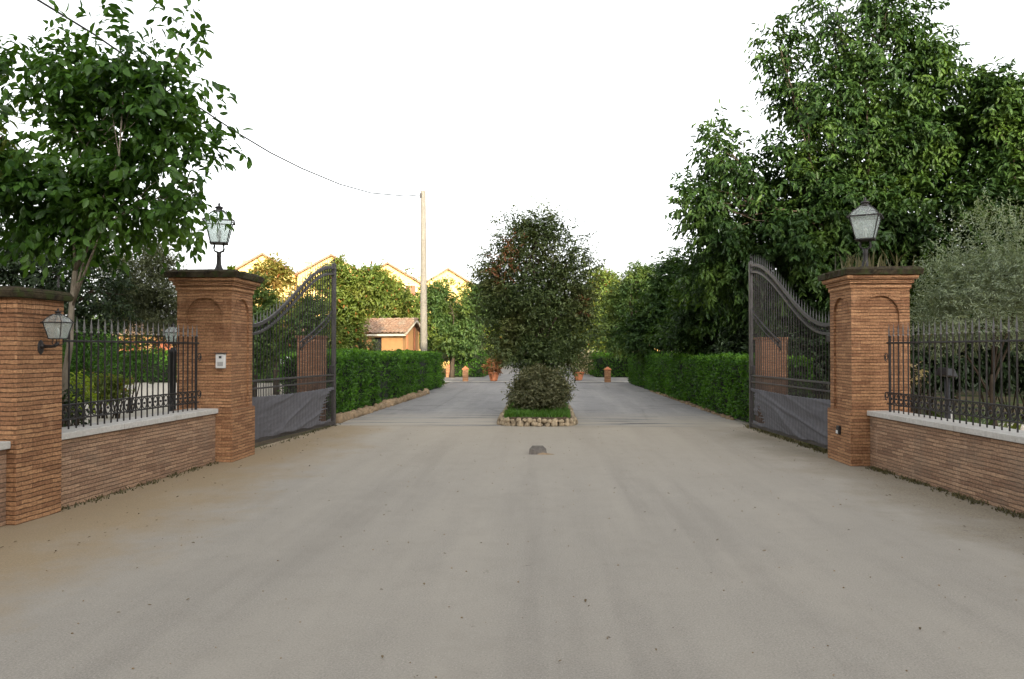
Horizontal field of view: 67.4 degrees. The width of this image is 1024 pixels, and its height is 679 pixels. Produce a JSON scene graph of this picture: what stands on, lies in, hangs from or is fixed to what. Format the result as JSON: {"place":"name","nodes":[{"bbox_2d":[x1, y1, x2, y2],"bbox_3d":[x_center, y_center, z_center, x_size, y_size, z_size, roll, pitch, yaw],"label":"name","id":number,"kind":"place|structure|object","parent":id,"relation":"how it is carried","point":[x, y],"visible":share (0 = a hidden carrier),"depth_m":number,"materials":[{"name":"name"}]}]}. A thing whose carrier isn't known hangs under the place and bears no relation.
{"place":"outdoors","nodes":[
{"label":"outdoors","id":0,"kind":"place"},
{"bbox_2d":[70,383,283,424],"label":"gravel yard","id":1,"kind":"structure","parent":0,"point":[94,419],"depth_m":24.67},
{"bbox_2d":[79,371,134,418],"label":"garden shrub","id":2,"kind":"object","parent":1,"relation":"on","point":[101,388],"visible":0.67,"depth_m":17.78,"materials":[{"name":"green plant"}]},
{"bbox_2d":[62,320,166,412],"bbox_3d":[-10.352,0.696,19.448,3.341,2.389,1.848,0,-1,2],"label":"garden shrub","id":3,"kind":"object","parent":1,"relation":"on","point":[87,360],"visible":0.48,"depth_m":19.25,"materials":[{"name":"green plant"}]},
{"bbox_2d":[64,199,193,314],"bbox_3d":[-8.280,-0.495,15.837,3.737,4.734,1.752,0,-1,2],"label":"twiggy tree","id":4,"kind":"object","parent":1,"relation":"on","point":[133,254],"visible":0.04,"depth_m":15.85,"materials":[{"name":"green plant"}]},
{"bbox_2d":[85,242,189,362],"bbox_3d":[-7.162,-0.052,14.854,2.183,3.817,1.746,0,-1,21],"label":"olive tree","id":5,"kind":"object","parent":1,"relation":"on","point":[154,300],"visible":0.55,"depth_m":14.58,"materials":[{"name":"green plant"}]},
{"bbox_2d":[249,267,284,396],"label":"garden tree","id":6,"kind":"object","parent":1,"relation":"on","point":[268,301],"visible":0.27,"depth_m":22.16,"materials":[{"name":"green plant"}]},
{"bbox_2d":[248,250,316,394],"bbox_3d":[-8.236,-0.603,27.351,2.813,5.233,2.798,-1,-1,45],"label":"garden tree","id":7,"kind":"object","parent":1,"relation":"on","point":[282,273],"visible":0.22,"depth_m":27.10,"materials":[{"name":"green plant"}]},
{"bbox_2d":[268,293,338,359],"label":"garden tree","id":8,"kind":"object","parent":1,"relation":"on","point":[305,331],"visible":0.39,"depth_m":21.45,"materials":[{"name":"green plant"}]},
{"bbox_2d":[298,251,399,349],"bbox_3d":[-6.219,-0.671,29.197,3.839,5.433,3.461,0,-1,2],"label":"garden tree","id":9,"kind":"object","parent":1,"relation":"on","point":[358,293],"visible":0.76,"depth_m":28.73,"materials":[{"name":"green plant"}]},
{"bbox_2d":[354,335,380,350],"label":"bush","id":10,"kind":"object","parent":1,"relation":"on","point":[361,345],"visible":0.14,"depth_m":33.19,"materials":[{"name":"green plant"}]},
{"bbox_2d":[360,317,427,350],"bbox_3d":[-6.038,0.546,36.553,3.460,3.165,2.700,0,-1,15],"label":"garden hut","id":11,"kind":"object","parent":1,"relation":"on","point":[390,334],"visible":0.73,"depth_m":35.68,"materials":[{"name":"paint"}]},
{"bbox_2d":[374,338,381,350],"bbox_3d":[-6.191,0.995,35.879,0.500,2.150,0.030,0,-1,15],"label":"door","id":12,"kind":"structure","parent":11,"relation":"in","point":[379,339],"depth_m":35.87,"materials":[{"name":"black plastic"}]},
{"bbox_2d":[295,336,326,420],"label":"stub pier","id":13,"kind":"structure","parent":0,"point":[319,356],"depth_m":15.94,"materials":[{"name":"brick"}]},
{"bbox_2d":[417,268,471,367],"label":"row house","id":14,"kind":"structure","parent":0,"point":[454,275],"depth_m":65.37,"materials":[{"name":"yellow paint"}]},
{"bbox_2d":[0,425,1023,678],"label":"forecourt","id":15,"kind":"structure","parent":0,"point":[252,567],"depth_m":5.64,"materials":[{"name":"concrete"}]},
{"bbox_2d":[61,408,217,508],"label":"garden wall","id":16,"kind":"structure","parent":15,"relation":"on","point":[107,458],"depth_m":8.91,"materials":[{"name":"brick"}]},
{"bbox_2d":[62,316,201,428],"bbox_3d":[-4.535,0.368,9.199,0.044,1.205,3.246,0,-1,6],"label":"iron fence","id":17,"kind":"object","parent":16,"relation":"on","point":[158,395],"visible":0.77,"depth_m":9.12,"materials":[{"name":"black metal"}]},
{"bbox_2d":[61,461,217,511],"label":"weeds","id":18,"kind":"object","parent":15,"relation":"on","point":[138,484],"visible":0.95,"depth_m":8.77,"materials":[{"name":"green plant"}]},
{"bbox_2d":[163,269,264,461],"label":"gate pier","id":19,"kind":"structure","parent":15,"relation":"on","point":[215,307],"depth_m":10.99,"materials":[{"name":"orange brick"}]},
{"bbox_2d":[202,202,235,269],"bbox_3d":[-4.342,-1.516,11.382,0.446,1.040,0.446,0,-1,-18],"label":"pier lantern","id":20,"kind":"object","parent":19,"relation":"on","point":[218,255],"visible":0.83,"depth_m":11.35,"materials":[{"name":"metal"}]},
{"bbox_2d":[216,354,225,367],"bbox_3d":[-4.144,0.298,10.916,0.170,0.223,0.070,0,-1,2],"label":"intercom","id":21,"kind":"object","parent":19,"relation":"attached to","point":[220,360],"visible":1,"depth_m":10.91,"materials":[{"name":"white plastic"}]},
{"bbox_2d":[227,265,235,269],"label":"cap seedling","id":22,"kind":"object","parent":19,"relation":"on","point":[231,267],"visible":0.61,"depth_m":11.06,"materials":[{"name":"green plant"}]},
{"bbox_2d":[252,259,335,442],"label":"iron gate","id":23,"kind":"structure","parent":19,"relation":"attached to","point":[280,415],"depth_m":14.01,"materials":[{"name":"grey metal"}]},
{"bbox_2d":[258,423,340,448],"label":"weeds","id":24,"kind":"object","parent":15,"relation":"on","point":[303,435],"visible":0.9,"depth_m":14.27,"materials":[{"name":"green plant"}]},
{"bbox_2d":[0,429,1021,675],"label":"leaf litter","id":25,"kind":"object","parent":15,"relation":"on","point":[584,599],"visible":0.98,"depth_m":6.36,"materials":[{"name":"brown plant"}]},
{"bbox_2d":[15,430,1019,677],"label":"pebbles","id":26,"kind":"object","parent":15,"relation":"on","point":[517,581],"visible":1,"depth_m":5.69,"materials":[{"name":"stone"}]},
{"bbox_2d":[529,445,553,454],"bbox_3d":[0.456,1.700,11.789,0.399,0.128,0.238,0,-1,-1],"label":"gate stop","id":27,"kind":"object","parent":15,"relation":"on","point":[537,450],"visible":0.99,"depth_m":11.73,"materials":[{"name":"stone"}]},
{"bbox_2d":[742,423,827,453],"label":"weeds","id":28,"kind":"object","parent":15,"relation":"on","point":[800,443],"visible":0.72,"depth_m":13.26,"materials":[{"name":"green plant"}]},
{"bbox_2d":[865,465,1023,518],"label":"weeds","id":29,"kind":"object","parent":15,"relation":"on","point":[1006,511],"visible":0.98,"depth_m":8.43,"materials":[{"name":"green plant"}]},
{"bbox_2d":[867,411,1023,513],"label":"garden wall","id":30,"kind":"structure","parent":15,"relation":"on","point":[982,462],"depth_m":8.55,"materials":[{"name":"brick"}]},
{"bbox_2d":[884,316,1023,432],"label":"iron fence","id":31,"kind":"object","parent":30,"relation":"on","point":[960,402],"visible":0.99,"depth_m":8.77,"materials":[{"name":"black metal"}]},
{"bbox_2d":[0,0,1023,350],"label":"sky","id":32,"kind":"structure","parent":0,"point":[481,107],"materials":[{"name":"white"}]},
{"bbox_2d":[439,363,628,381],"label":"driveway","id":33,"kind":"structure","parent":0,"point":[505,376],"depth_m":42.56,"materials":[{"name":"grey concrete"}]},
{"bbox_2d":[445,364,449,376],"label":"brick bollard","id":34,"kind":"object","parent":33,"relation":"on","point":[447,370],"visible":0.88,"depth_m":44.25,"materials":[{"name":"brick"}]},
{"bbox_2d":[462,366,468,380],"bbox_3d":[-2.344,1.736,38.681,0.340,0.780,0.340,0,-1,-2],"label":"brick bollard","id":35,"kind":"object","parent":33,"relation":"on","point":[465,373],"visible":0.95,"depth_m":38.54,"materials":[{"name":"brick"}]},
{"bbox_2d":[482,355,502,380],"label":"potted plant","id":36,"kind":"object","parent":33,"relation":"on","point":[493,373],"visible":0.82,"depth_m":38.88,"materials":[{"name":"green plant"}]},
{"bbox_2d":[568,346,595,379],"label":"potted plant","id":37,"kind":"object","parent":33,"relation":"on","point":[580,377],"visible":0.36,"depth_m":39.69,"materials":[{"name":"green plant"}]},
{"bbox_2d":[574,348,596,373],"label":"flowering shrub","id":38,"kind":"object","parent":33,"relation":"on","point":[584,364],"visible":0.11,"depth_m":49.58,"materials":[{"name":"green plant"}]},
{"bbox_2d":[588,258,657,360],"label":"avenue tree","id":39,"kind":"object","parent":33,"relation":"on","point":[631,281],"visible":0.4,"depth_m":39.32,"materials":[{"name":"green plant"}]},
{"bbox_2d":[445,381,628,382],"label":"cross road","id":40,"kind":"structure","parent":0,"point":[512,381],"depth_m":38.37,"materials":[{"name":"grey asphalt"}]},
{"bbox_2d":[604,367,611,381],"bbox_3d":[4.676,1.722,37.566,0.340,0.780,0.340,0,-1,-2],"label":"brick bollard","id":41,"kind":"object","parent":40,"relation":"on","point":[607,374],"visible":0.95,"depth_m":37.43,"materials":[{"name":"brick"}]},
{"bbox_2d":[336,382,747,426],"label":"driveway","id":42,"kind":"structure","parent":0,"point":[602,404],"depth_m":20.45,"materials":[{"name":"grey asphalt"}]},
{"bbox_2d":[497,403,577,426],"bbox_3d":[0.624,1.764,18.285,1.776,0.288,4.752,0,-1,2],"label":"planter","id":43,"kind":"object","parent":42,"relation":"on","point":[502,420],"visible":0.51,"depth_m":16.06,"materials":[{"name":"stone"}]},
{"bbox_2d":[502,401,570,417],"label":"grass","id":44,"kind":"structure","parent":43,"relation":"on","point":[524,412],"depth_m":16.41,"materials":[{"name":"green plant"}]},
{"bbox_2d":[501,361,578,410],"bbox_3d":[0.649,1.171,17.300,1.558,1.385,1.449,-1,-1,43],"label":"round shrub","id":45,"kind":"object","parent":43,"relation":"in","point":[538,386],"visible":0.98,"depth_m":17.12,"materials":[{"name":"green plant"}]},
{"bbox_2d":[137,352,1023,452],"bbox_3d":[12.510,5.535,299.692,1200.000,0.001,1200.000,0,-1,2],"label":"ground","id":46,"kind":"structure","parent":0,"point":[270,441],"depth_m":22.53,"materials":[{"name":"green plant"}]},
{"bbox_2d":[0,441,10,526],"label":"garden wall","id":47,"kind":"structure","parent":46,"relation":"on","point":[4,445],"depth_m":6.96,"materials":[{"name":"brick"}]},
{"bbox_2d":[0,286,73,524],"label":"fence pier","id":48,"kind":"structure","parent":46,"relation":"on","point":[30,403],"depth_m":7.18,"materials":[{"name":"orange brick"}]},
{"bbox_2d":[37,276,75,354],"bbox_3d":[-4.363,-0.229,7.312,0.299,0.755,0.214,0,-1,2],"label":"wall lantern","id":49,"kind":"object","parent":48,"relation":"attached to","point":[41,346],"depth_m":7.30,"materials":[{"name":"metal"}]},
{"bbox_2d":[0,221,148,346],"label":"dark tree","id":50,"kind":"object","parent":46,"relation":"on","point":[12,275],"visible":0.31,"depth_m":13.17,"materials":[{"name":"green plant"}]},
{"bbox_2d":[62,380,89,426],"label":"shrub","id":51,"kind":"object","parent":46,"relation":"on","point":[72,407],"visible":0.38,"depth_m":8.48,"materials":[{"name":"green plant"}]},
{"bbox_2d":[70,369,99,425],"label":"lime shrub","id":52,"kind":"object","parent":46,"relation":"on","point":[87,385],"visible":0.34,"depth_m":11.28,"materials":[{"name":"green plant"}]},
{"bbox_2d":[62,291,151,388],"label":"treeline","id":53,"kind":"object","parent":46,"relation":"on","point":[150,381],"visible":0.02,"depth_m":30.71,"materials":[{"name":"green plant"}]},
{"bbox_2d":[0,0,253,424],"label":"broadleaf tree","id":54,"kind":"object","parent":46,"relation":"on","point":[80,208],"visible":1,"depth_m":8.61,"materials":[{"name":"green plant"}]},
{"bbox_2d":[162,323,176,410],"bbox_3d":[-5.943,0.737,13.451,0.276,2.079,0.276,0,-1,-8],"label":"garden lantern","id":55,"kind":"object","parent":46,"relation":"on","point":[171,372],"visible":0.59,"depth_m":13.41,"materials":[{"name":"metal"}]},
{"bbox_2d":[62,348,283,382],"bbox_3d":[-15.026,1.288,38.129,17.213,1.788,1.531,0,-1,2],"label":"hedge","id":56,"kind":"object","parent":46,"relation":"on","point":[166,370],"visible":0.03,"depth_m":37.82,"materials":[{"name":"green plant"}]},
{"bbox_2d":[119,320,304,355],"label":"farm annexe","id":57,"kind":"structure","parent":46,"relation":"on","point":[161,345],"depth_m":42.86,"materials":[{"name":"paint"}]},
{"bbox_2d":[156,341,170,355],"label":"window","id":58,"kind":"structure","parent":57,"relation":"in","point":[161,345],"depth_m":42.79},
{"bbox_2d":[235,252,297,305],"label":"row house","id":59,"kind":"structure","parent":46,"relation":"on","point":[245,265],"depth_m":56.77,"materials":[{"name":"yellow paint"}]},
{"bbox_2d":[296,254,356,314],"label":"row house","id":60,"kind":"structure","parent":46,"relation":"on","point":[306,269],"depth_m":58.39,"materials":[{"name":"yellow paint"}]},
{"bbox_2d":[67,315,649,362],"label":"treeline","id":61,"kind":"object","parent":46,"relation":"on","point":[116,340],"depth_m":92.19,"materials":[{"name":"green plant"}]},
{"bbox_2d":[277,347,445,419],"bbox_3d":[-4.027,1.105,24.615,1.720,1.735,16.185,0,-1,4],"label":"hedge","id":62,"kind":"object","parent":46,"relation":"on","point":[364,377],"visible":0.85,"depth_m":20.95,"materials":[{"name":"green plant"}]},
{"bbox_2d":[336,388,429,422],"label":"stone kerb","id":63,"kind":"structure","parent":46,"relation":"on","point":[341,417],"depth_m":20.12,"materials":[{"name":"beige stone"}]},
{"bbox_2d":[358,258,437,342],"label":"garden tree","id":64,"kind":"object","parent":46,"relation":"on","point":[397,306],"visible":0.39,"depth_m":41.44,"materials":[{"name":"green plant"}]},
{"bbox_2d":[379,262,419,348],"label":"row house","id":65,"kind":"structure","parent":46,"relation":"on","point":[402,275],"depth_m":61.71,"materials":[{"name":"yellow paint"}]},
{"bbox_2d":[405,284,415,295],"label":"window","id":66,"kind":"structure","parent":65,"relation":"in","point":[413,289],"depth_m":61.76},
{"bbox_2d":[419,191,426,350],"bbox_3d":[-3.904,-2.194,33.724,0.410,8.672,0.328,0,-1,2],"label":"utility pole","id":67,"kind":"object","parent":46,"relation":"on","point":[423,299],"visible":0.78,"depth_m":33.62,"materials":[{"name":"beige concrete"}]},
{"bbox_2d":[37,0,417,196],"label":"overhead cable","id":68,"kind":"object","parent":67,"relation":"attached to","point":[73,21],"visible":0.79,"depth_m":20.27,"materials":[{"name":"black plastic"}]},
{"bbox_2d":[419,333,485,365],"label":"silvery shrub","id":69,"kind":"object","parent":46,"relation":"on","point":[445,358],"visible":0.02,"depth_m":52.58,"materials":[{"name":"green plant"}]},
{"bbox_2d":[414,274,490,377],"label":"garden tree","id":70,"kind":"object","parent":46,"relation":"on","point":[455,336],"visible":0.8,"depth_m":43.37,"materials":[{"name":"green plant"}]},
{"bbox_2d":[447,350,489,376],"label":"hedge","id":71,"kind":"object","parent":46,"relation":"on","point":[475,365],"visible":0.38,"depth_m":45.23,"materials":[{"name":"green plant"}]},
{"bbox_2d":[452,279,505,352],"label":"avenue tree","id":72,"kind":"object","parent":46,"relation":"on","point":[460,301],"visible":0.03,"depth_m":61.25,"materials":[{"name":"green plant"}]},
{"bbox_2d":[459,196,612,385],"bbox_3d":[0.577,-0.748,18.518,3.723,5.302,3.071,0,-1,2],"label":"evergreen tree","id":73,"kind":"object","parent":46,"relation":"on","point":[508,302],"visible":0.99,"depth_m":17.98,"materials":[{"name":"green plant"}]},
{"bbox_2d":[486,288,594,350],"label":"avenue tree","id":74,"kind":"object","parent":46,"relation":"on","point":[551,323],"visible":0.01,"depth_m":73.58,"materials":[{"name":"green plant"}]},
{"bbox_2d":[569,263,620,352],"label":"avenue tree","id":75,"kind":"object","parent":46,"relation":"on","point":[610,274],"visible":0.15,"depth_m":53.06,"materials":[{"name":"green plant"}]},
{"bbox_2d":[583,352,630,376],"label":"hedge","id":76,"kind":"object","parent":46,"relation":"on","point":[618,367],"visible":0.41,"depth_m":44.88,"materials":[{"name":"green plant"}]},
{"bbox_2d":[610,245,707,372],"bbox_3d":[6.506,-0.868,30.653,4.676,5.859,3.550,0,-1,-14],"label":"avenue tree","id":77,"kind":"object","parent":46,"relation":"on","point":[640,326],"visible":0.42,"depth_m":30.37,"materials":[{"name":"green plant"}]},
{"bbox_2d":[649,390,734,419],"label":"stone kerb","id":78,"kind":"structure","parent":46,"relation":"on","point":[722,415],"depth_m":21.05,"materials":[{"name":"beige stone"}]},
{"bbox_2d":[642,252,757,361],"bbox_3d":[6.908,-0.513,23.799,5.666,4.968,3.584,0,-1,2],"label":"avenue tree","id":79,"kind":"object","parent":46,"relation":"on","point":[681,326],"visible":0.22,"depth_m":23.30,"materials":[{"name":"green plant"}]},
{"bbox_2d":[626,350,815,422],"bbox_3d":[5.852,1.163,25.931,1.796,1.663,20.070,0,-1,1],"label":"hedge","id":80,"kind":"object","parent":46,"relation":"on","point":[717,382],"visible":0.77,"depth_m":19.94,"materials":[{"name":"green plant"}]},
{"bbox_2d":[710,322,814,387],"bbox_3d":[6.979,0.621,21.256,3.333,2.588,2.175,0,-1,2],"label":"shade shrub","id":81,"kind":"object","parent":46,"relation":"on","point":[740,344],"visible":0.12,"depth_m":21.00,"materials":[{"name":"green plant"}]},
{"bbox_2d":[775,303,829,398],"bbox_3d":[7.702,0.482,19.335,2.942,2.816,2.290,0,-1,2],"label":"shade shrub","id":82,"kind":"object","parent":46,"relation":"on","point":[827,360],"visible":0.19,"depth_m":18.75,"materials":[{"name":"green plant"}]},
{"bbox_2d":[664,0,1021,351],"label":"walnut tree","id":83,"kind":"object","parent":46,"relation":"on","point":[803,234],"visible":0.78,"depth_m":18.59,"materials":[{"name":"green plant"}]},
{"bbox_2d":[699,305,1015,397],"bbox_3d":[34.355,-0.310,25.420,55.208,5.371,16.304,0,-1,8],"label":"treeline","id":84,"kind":"object","parent":46,"relation":"on","point":[931,384],"depth_m":26.80,"materials":[{"name":"green plant"}]},
{"bbox_2d":[818,266,923,465],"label":"gate pier","id":85,"kind":"structure","parent":46,"relation":"on","point":[869,306],"depth_m":10.60,"materials":[{"name":"orange brick"}]},
{"bbox_2d":[749,257,829,448],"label":"iron gate","id":86,"kind":"structure","parent":85,"relation":"attached to","point":[803,418],"depth_m":13.39,"materials":[{"name":"grey metal"}]},
{"bbox_2d":[836,425,840,433],"bbox_3d":[4.640,1.286,10.920,0.041,0.120,0.100,0,-1,2],"label":"photocell","id":87,"kind":"object","parent":85,"relation":"attached to","point":[838,429],"visible":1,"depth_m":10.88,"materials":[{"name":"black plastic"}]},
{"bbox_2d":[846,197,883,265],"bbox_3d":[5.056,-1.521,10.990,0.446,1.040,0.446,0,-1,30],"label":"pier lantern","id":88,"kind":"object","parent":85,"relation":"on","point":[864,203],"visible":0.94,"depth_m":10.96,"materials":[{"name":"metal"}]},
{"bbox_2d":[835,247,913,269],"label":"grass","id":89,"kind":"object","parent":85,"relation":"on","point":[869,261],"visible":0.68,"depth_m":10.76,"materials":[{"name":"green plant"}]},
{"bbox_2d":[910,315,990,417],"bbox_3d":[9.821,0.596,18.173,3.013,2.555,2.111,0,-1,2],"label":"shade shrub","id":90,"kind":"object","parent":46,"relation":"on","point":[962,373],"visible":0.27,"depth_m":17.61,"materials":[{"name":"green plant"}]},
{"bbox_2d":[912,55,1023,419],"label":"walnut tree","id":91,"kind":"object","parent":46,"relation":"on","point":[1001,134],"visible":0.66,"depth_m":17.25,"materials":[{"name":"green plant"}]},
{"bbox_2d":[951,319,1023,418],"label":"shade shrub","id":92,"kind":"object","parent":46,"relation":"on","point":[1012,374],"visible":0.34,"depth_m":17.57,"materials":[{"name":"green plant"}]},
{"bbox_2d":[754,337,787,393],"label":"stub pier","id":93,"kind":"structure","parent":0,"point":[770,388],"depth_m":15.54,"materials":[{"name":"brick"}]},
{"label":"planting bed","id":94,"kind":"structure","parent":0,"visible":0},
{"bbox_2d":[910,361,928,413],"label":"white flower shrub","id":95,"kind":"object","parent":94,"relation":"on","point":[916,379],"visible":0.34,"depth_m":14.17,"materials":[{"name":"green plant"}]},
{"bbox_2d":[936,367,957,418],"bbox_3d":[6.193,1.081,10.934,0.215,1.364,0.195,0,-1,-18],"label":"garden spotlight","id":96,"kind":"object","parent":94,"relation":"on","point":[944,375],"visible":0.37,"depth_m":10.91,"materials":[{"name":"black plastic"}]},
{"bbox_2d":[910,187,1023,425],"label":"olive tree","id":97,"kind":"object","parent":94,"relation":"on","point":[985,286],"visible":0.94,"depth_m":12.13,"materials":[{"name":"green plant"}]},
{"bbox_2d":[926,400,1010,424],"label":"leafy plant","id":98,"kind":"object","parent":94,"relation":"on","point":[970,420],"visible":0.06,"depth_m":11.81,"materials":[{"name":"green plant"}]},
{"bbox_2d":[963,410,1023,427],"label":"leafy plant","id":99,"kind":"object","parent":94,"relation":"on","point":[977,421],"visible":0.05,"depth_m":12.39,"materials":[{"name":"green plant"}]},
{"bbox_2d":[978,412,1023,429],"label":"leafy plant","id":100,"kind":"object","parent":94,"relation":"on","point":[1014,426],"visible":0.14,"depth_m":12.73,"materials":[{"name":"green plant"}]}
]}

